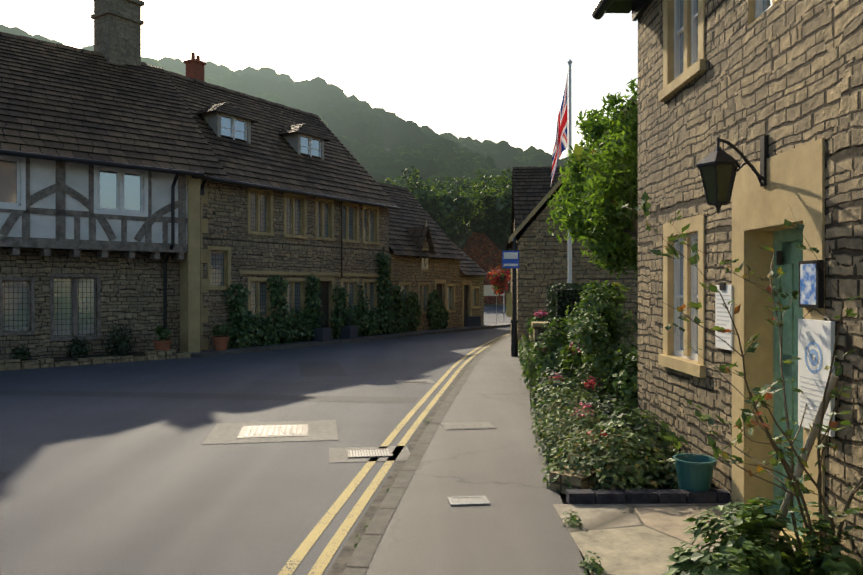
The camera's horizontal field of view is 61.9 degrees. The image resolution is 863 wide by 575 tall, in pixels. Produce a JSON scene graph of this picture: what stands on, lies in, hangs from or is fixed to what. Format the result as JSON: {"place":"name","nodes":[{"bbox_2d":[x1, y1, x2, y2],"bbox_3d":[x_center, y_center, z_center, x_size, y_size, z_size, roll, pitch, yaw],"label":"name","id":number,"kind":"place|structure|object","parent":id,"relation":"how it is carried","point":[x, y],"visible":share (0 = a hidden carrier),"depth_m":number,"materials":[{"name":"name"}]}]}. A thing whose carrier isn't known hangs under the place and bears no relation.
{"place":"outdoors","nodes":[
{"label":"outdoors","id":0,"kind":"place"},
{"bbox_2d":[0,305,510,574],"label":"road","id":1,"kind":"structure","parent":0,"point":[117,486],"depth_m":7.30,"materials":[{"name":"grey asphalt"}]},
{"bbox_2d":[0,157,199,370],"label":"timber house walls","id":2,"kind":"structure","parent":1,"relation":"on","point":[132,293],"depth_m":17.34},
{"bbox_2d":[0,155,147,340],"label":"windows","id":3,"kind":"structure","parent":2,"relation":"in","point":[119,191],"depth_m":16.80,"materials":[{"name":"glass"}]},
{"bbox_2d":[0,158,187,259],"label":"timber house frame","id":4,"kind":"object","parent":2,"relation":"attached to","point":[62,189],"visible":0.81,"depth_m":16.64,"materials":[{"name":"grey wood"}]},
{"bbox_2d":[0,149,203,339],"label":"gutter and downpipe","id":5,"kind":"object","parent":2,"relation":"attached to","point":[177,172],"visible":0.92,"depth_m":17.26,"materials":[{"name":"black metal"}]},
{"bbox_2d":[0,32,227,175],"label":"roof","id":6,"kind":"structure","parent":2,"relation":"on","point":[57,99],"depth_m":18.19,"materials":[{"name":"tile"}]},
{"bbox_2d":[0,361,419,480],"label":"road patches","id":7,"kind":"object","parent":1,"relation":"on","point":[315,369],"visible":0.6,"depth_m":11.54,"materials":[{"name":"grey asphalt"}]},
{"bbox_2d":[153,326,357,350],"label":"plant pots","id":8,"kind":"object","parent":1,"relation":"on","point":[321,334],"visible":0.81,"depth_m":22.09,"materials":[{"name":"ceramic"}]},
{"bbox_2d":[9,312,354,360],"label":"potted plants","id":9,"kind":"object","parent":8,"relation":"in","point":[122,344],"visible":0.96,"depth_m":16.98,"materials":[{"name":"green plant"}]},
{"bbox_2d":[91,0,510,357],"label":"stone house walls","id":10,"kind":"structure","parent":1,"relation":"on","point":[274,251],"depth_m":21.02,"materials":[{"name":"brown stone"}]},
{"bbox_2d":[110,62,397,206],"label":"roof","id":11,"kind":"structure","parent":10,"relation":"on","point":[268,156],"depth_m":23.20,"materials":[{"name":"tile"}]},
{"bbox_2d":[211,114,374,327],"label":"windows","id":12,"kind":"structure","parent":10,"relation":"in","point":[233,127],"depth_m":22.09,"materials":[{"name":"grey glass"}]},
{"bbox_2d":[192,175,399,349],"bbox_3d":[-3.649,-0.659,22.066,5.207,4.600,7.546,0,0,-1],"label":"gutter and downpipe","id":13,"kind":"object","parent":10,"relation":"attached to","point":[235,182],"visible":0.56,"depth_m":20.89,"materials":[{"name":"black metal"}]},
{"bbox_2d":[223,251,449,347],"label":"climbing plants","id":14,"kind":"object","parent":10,"relation":"attached to","point":[388,320],"visible":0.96,"depth_m":22.48,"materials":[{"name":"green plant"}]},
{"bbox_2d":[202,379,434,462],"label":"road drain covers","id":15,"kind":"object","parent":1,"relation":"on","point":[268,432],"visible":0.98,"depth_m":8.35,"materials":[{"name":"metal"}]},
{"bbox_2d":[278,333,510,574],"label":"double yellow lines","id":16,"kind":"object","parent":1,"relation":"on","point":[303,549],"visible":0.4,"depth_m":5.90,"materials":[{"name":"paint"}]},
{"bbox_2d":[327,351,482,574],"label":"road edge dirt","id":17,"kind":"structure","parent":1,"relation":"on","point":[339,565],"depth_m":5.75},
{"bbox_2d":[389,220,459,331],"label":"cottage walls","id":18,"kind":"structure","parent":1,"relation":"on","point":[411,273],"depth_m":28.18,"materials":[{"name":"beige stone"}]},
{"bbox_2d":[376,182,466,259],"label":"roof","id":19,"kind":"structure","parent":18,"relation":"on","point":[409,232],"depth_m":29.02,"materials":[{"name":"tile"}]},
{"bbox_2d":[400,257,451,326],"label":"windows","id":20,"kind":"structure","parent":18,"relation":"in","point":[423,297],"depth_m":28.14,"materials":[{"name":"glass"}]},
{"bbox_2d":[460,270,483,326],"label":"cottage extension walls","id":21,"kind":"structure","parent":1,"relation":"on","point":[476,282],"depth_m":31.05,"materials":[{"name":"beige stone"}]},
{"bbox_2d":[464,285,476,316],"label":"cottage extension windows","id":22,"kind":"structure","parent":21,"relation":"in","point":[466,299],"depth_m":30.95,"materials":[{"name":"black glass"}]},
{"bbox_2d":[455,244,489,275],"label":"roof","id":23,"kind":"structure","parent":21,"relation":"on","point":[469,267],"depth_m":31.34,"materials":[{"name":"grey stone"}]},
{"bbox_2d":[464,284,503,326],"bbox_3d":[1.725,0.791,32.276,3.466,1.900,3.080,0,0,-1],"label":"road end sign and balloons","id":24,"kind":"object","parent":1,"relation":"on","point":[475,320],"visible":0.19,"depth_m":31.48,"materials":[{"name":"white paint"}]},
{"bbox_2d":[465,232,510,305],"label":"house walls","id":25,"kind":"structure","parent":1,"relation":"on","point":[500,304],"depth_m":69.67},
{"bbox_2d":[459,230,512,250],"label":"creeper house roof","id":26,"kind":"structure","parent":25,"relation":"attached to","point":[502,246],"depth_m":71.14,"materials":[{"name":"tile"}]},
{"bbox_2d":[463,230,510,303],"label":"house","id":27,"kind":"structure","parent":25,"relation":"attached to","point":[481,249],"depth_m":69.65,"materials":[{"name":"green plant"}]},
{"bbox_2d":[0,0,637,158],"label":"sky","id":28,"kind":"structure","parent":0,"point":[495,71],"materials":[{"name":"white"}]},
{"bbox_2d":[342,335,585,574],"bbox_3d":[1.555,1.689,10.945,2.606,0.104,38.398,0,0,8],"label":"pavement","id":29,"kind":"structure","parent":0,"point":[515,527],"depth_m":5.54,"materials":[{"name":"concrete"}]},
{"bbox_2d":[346,342,496,566],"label":"kerb joints","id":30,"kind":"object","parent":29,"relation":"on","point":[398,487],"visible":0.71,"depth_m":5.88,"materials":[{"name":"grey concrete"}]},
{"bbox_2d":[379,166,512,250],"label":"trees","id":31,"kind":"object","parent":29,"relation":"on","point":[456,213],"visible":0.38,"depth_m":68.63,"materials":[{"name":"green plant"}]},
{"bbox_2d":[440,422,496,505],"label":"utility covers","id":32,"kind":"object","parent":29,"relation":"on","point":[467,500],"visible":0.98,"depth_m":8.27,"materials":[{"name":"metal"}]},
{"bbox_2d":[492,237,518,355],"bbox_3d":[1.763,0.216,17.184,0.640,2.850,0.342,0,0,-1],"label":"sign post","id":33,"kind":"object","parent":29,"relation":"on","point":[510,259],"visible":0.92,"depth_m":17.12,"materials":[{"name":"black metal"}]},
{"bbox_2d":[487,265,511,296],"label":"hanging basket flowers","id":34,"kind":"object","parent":33,"relation":"attached to","point":[501,287],"visible":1,"depth_m":17.08,"materials":[{"name":"red plant"}]},
{"bbox_2d":[353,361,741,574],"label":"kerb weeds","id":35,"kind":"object","parent":29,"relation":"on","point":[597,568],"visible":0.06,"depth_m":5.23,"materials":[{"name":"green plant"}]},
{"bbox_2d":[543,411,595,493],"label":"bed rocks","id":36,"kind":"object","parent":29,"relation":"on","point":[578,481],"visible":0.08,"depth_m":5.77,"materials":[{"name":"grey stone"}]},
{"bbox_2d":[509,97,637,349],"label":"house","id":37,"kind":"structure","parent":29,"relation":"on","point":[542,259],"depth_m":19.22,"materials":[{"name":"brown stone"}]},
{"bbox_2d":[505,102,637,250],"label":"roof","id":38,"kind":"structure","parent":37,"relation":"on","point":[532,187],"depth_m":27.77,"materials":[{"name":"grey stone"}]},
{"bbox_2d":[553,503,814,574],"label":"doorstep paving","id":39,"kind":"structure","parent":29,"relation":"on","point":[631,539],"depth_m":4.79,"materials":[{"name":"beige stone"}]},
{"bbox_2d":[573,144,862,574],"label":"rose bush","id":40,"kind":"object","parent":39,"relation":"on","point":[766,391],"visible":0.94,"depth_m":3.62,"materials":[{"name":"green plant"}]},
{"bbox_2d":[662,495,862,574],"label":"plants","id":41,"kind":"object","parent":39,"relation":"on","point":[747,548],"visible":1,"depth_m":3.83,"materials":[{"name":"green plant"}]},
{"bbox_2d":[766,375,838,552],"bbox_3d":[2.098,1.061,4.115,0.415,1.153,0.044,0,0,40],"label":"trunk","id":42,"kind":"object","parent":39,"relation":"on","point":[808,445],"visible":0.46,"depth_m":4.06,"materials":[{"name":"brown wood"}]},
{"bbox_2d":[551,351,686,574],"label":"garden earth","id":43,"kind":"structure","parent":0,"point":[563,498],"depth_m":5.71,"materials":[{"name":"brown soil"}]},
{"bbox_2d":[529,322,549,348],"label":"stone pillar","id":44,"kind":"structure","parent":43,"relation":"on","point":[538,328],"depth_m":13.23,"materials":[{"name":"beige stone"}]},
{"bbox_2d":[517,316,541,374],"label":"wall plants","id":45,"kind":"object","parent":44,"relation":"attached to","point":[524,347],"depth_m":15.29,"materials":[{"name":"green plant"}]},
{"bbox_2d":[533,310,547,321],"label":"pink flowers","id":46,"kind":"object","parent":44,"relation":"on","point":[541,316],"visible":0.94,"depth_m":14.57,"materials":[{"name":"pink plant"}]},
{"bbox_2d":[567,59,572,289],"bbox_3d":[2.773,-1.419,14.402,0.152,6.320,0.160,0,0,-1],"label":"flagpole","id":47,"kind":"object","parent":43,"relation":"on","point":[569,142],"visible":0.52,"depth_m":14.38,"materials":[{"name":"white metal"}]},
{"bbox_2d":[551,79,566,183],"bbox_3d":[2.552,-3.149,14.402,0.342,2.321,0.185,0,0,-1],"label":"union flag","id":48,"kind":"object","parent":47,"relation":"attached to","point":[560,146],"visible":1,"depth_m":14.40,"materials":[{"name":"fabric"}]},
{"bbox_2d":[520,280,637,420],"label":"bed shrubs","id":49,"kind":"object","parent":43,"relation":"on","point":[595,321],"visible":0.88,"depth_m":9.47,"materials":[{"name":"green plant"}]},
{"bbox_2d":[546,282,620,352],"bbox_3d":[2.659,0.814,12.723,1.199,1.814,1.743,0,0,7],"label":"clipped hedge","id":50,"kind":"object","parent":43,"relation":"on","point":[561,300],"visible":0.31,"depth_m":12.02,"materials":[{"name":"green plant"}]},
{"bbox_2d":[545,78,637,278],"bbox_3d":[2.524,-0.590,10.759,1.693,4.548,3.824,0,0,-1],"label":"tree","id":51,"kind":"object","parent":43,"relation":"on","point":[587,211],"visible":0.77,"depth_m":9.76,"materials":[{"name":"green plant"}]},
{"bbox_2d":[528,342,684,490],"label":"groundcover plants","id":52,"kind":"object","parent":43,"relation":"on","point":[614,446],"visible":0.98,"depth_m":6.36,"materials":[{"name":"green plant"}]},
{"bbox_2d":[566,489,729,503],"bbox_3d":[1.709,1.601,5.498,1.341,0.085,0.126,0,0,-1],"label":"bed edging","id":53,"kind":"object","parent":43,"relation":"on","point":[635,496],"visible":0.79,"depth_m":5.44,"materials":[{"name":"stone"}]},
{"bbox_2d":[671,453,716,491],"bbox_3d":[2.051,1.481,5.614,0.331,0.300,0.336,0,0,-1],"label":"bucket","id":54,"kind":"object","parent":43,"relation":"on","point":[694,473],"visible":0.83,"depth_m":5.51,"materials":[{"name":"teal plastic"}]},
{"bbox_2d":[638,0,862,564],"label":"house walls","id":55,"kind":"structure","parent":43,"relation":"on","point":[786,76],"depth_m":5.19,"materials":[{"name":"beige stone"}]},
{"bbox_2d":[592,0,652,20],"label":"roof eave","id":56,"kind":"object","parent":55,"relation":"attached to","point":[638,8],"visible":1,"depth_m":7.73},
{"bbox_2d":[715,282,732,350],"bbox_3d":[2.239,0.216,5.516,0.023,0.510,0.290,0,0,-1],"label":"notice sheet","id":57,"kind":"object","parent":55,"relation":"attached to","point":[723,318],"visible":0.79,"depth_m":5.49,"materials":[{"name":"white paper"}]},
{"bbox_2d":[674,0,778,360],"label":"house windows","id":58,"kind":"structure","parent":55,"relation":"in","point":[685,58],"depth_m":6.39,"materials":[{"name":"grey glass"}]},
{"bbox_2d":[696,135,768,213],"bbox_3d":[2.034,-0.764,4.877,0.480,0.530,0.260,0,0,-1],"label":"wall lantern","id":59,"kind":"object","parent":55,"relation":"attached to","point":[717,167],"depth_m":4.84,"materials":[{"name":"black metal"}]},
{"bbox_2d":[762,228,802,536],"bbox_3d":[2.510,0.616,4.796,0.229,2.050,0.800,0,0,-1],"label":"house door","id":60,"kind":"structure","parent":55,"relation":"in","point":[788,256],"depth_m":5.04,"materials":[{"name":"teal wood"}]},
{"bbox_2d":[799,260,823,307],"bbox_3d":[2.251,-0.019,4.266,0.036,0.280,0.210,0,0,-1],"label":"wall sign","id":61,"kind":"object","parent":55,"relation":"attached to","point":[811,283],"visible":0.9,"depth_m":4.23,"materials":[{"name":"blue"}]},
{"bbox_2d":[798,308,834,436],"bbox_3d":[2.257,0.479,4.226,0.026,0.723,0.350,0,0,-1],"label":"sign","id":62,"kind":"object","parent":55,"relation":"attached to","point":[816,340],"visible":0.85,"depth_m":4.22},
{"bbox_3d":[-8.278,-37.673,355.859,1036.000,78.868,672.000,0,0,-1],"label":"hill terrain","id":63,"kind":"structure","parent":0,"visible":0},
{"bbox_2d":[0,24,576,247],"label":"hill forest trees","id":64,"kind":"object","parent":63,"relation":"on","point":[379,144],"visible":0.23,"depth_m":226.62,"materials":[{"name":"green plant"}]}
]}

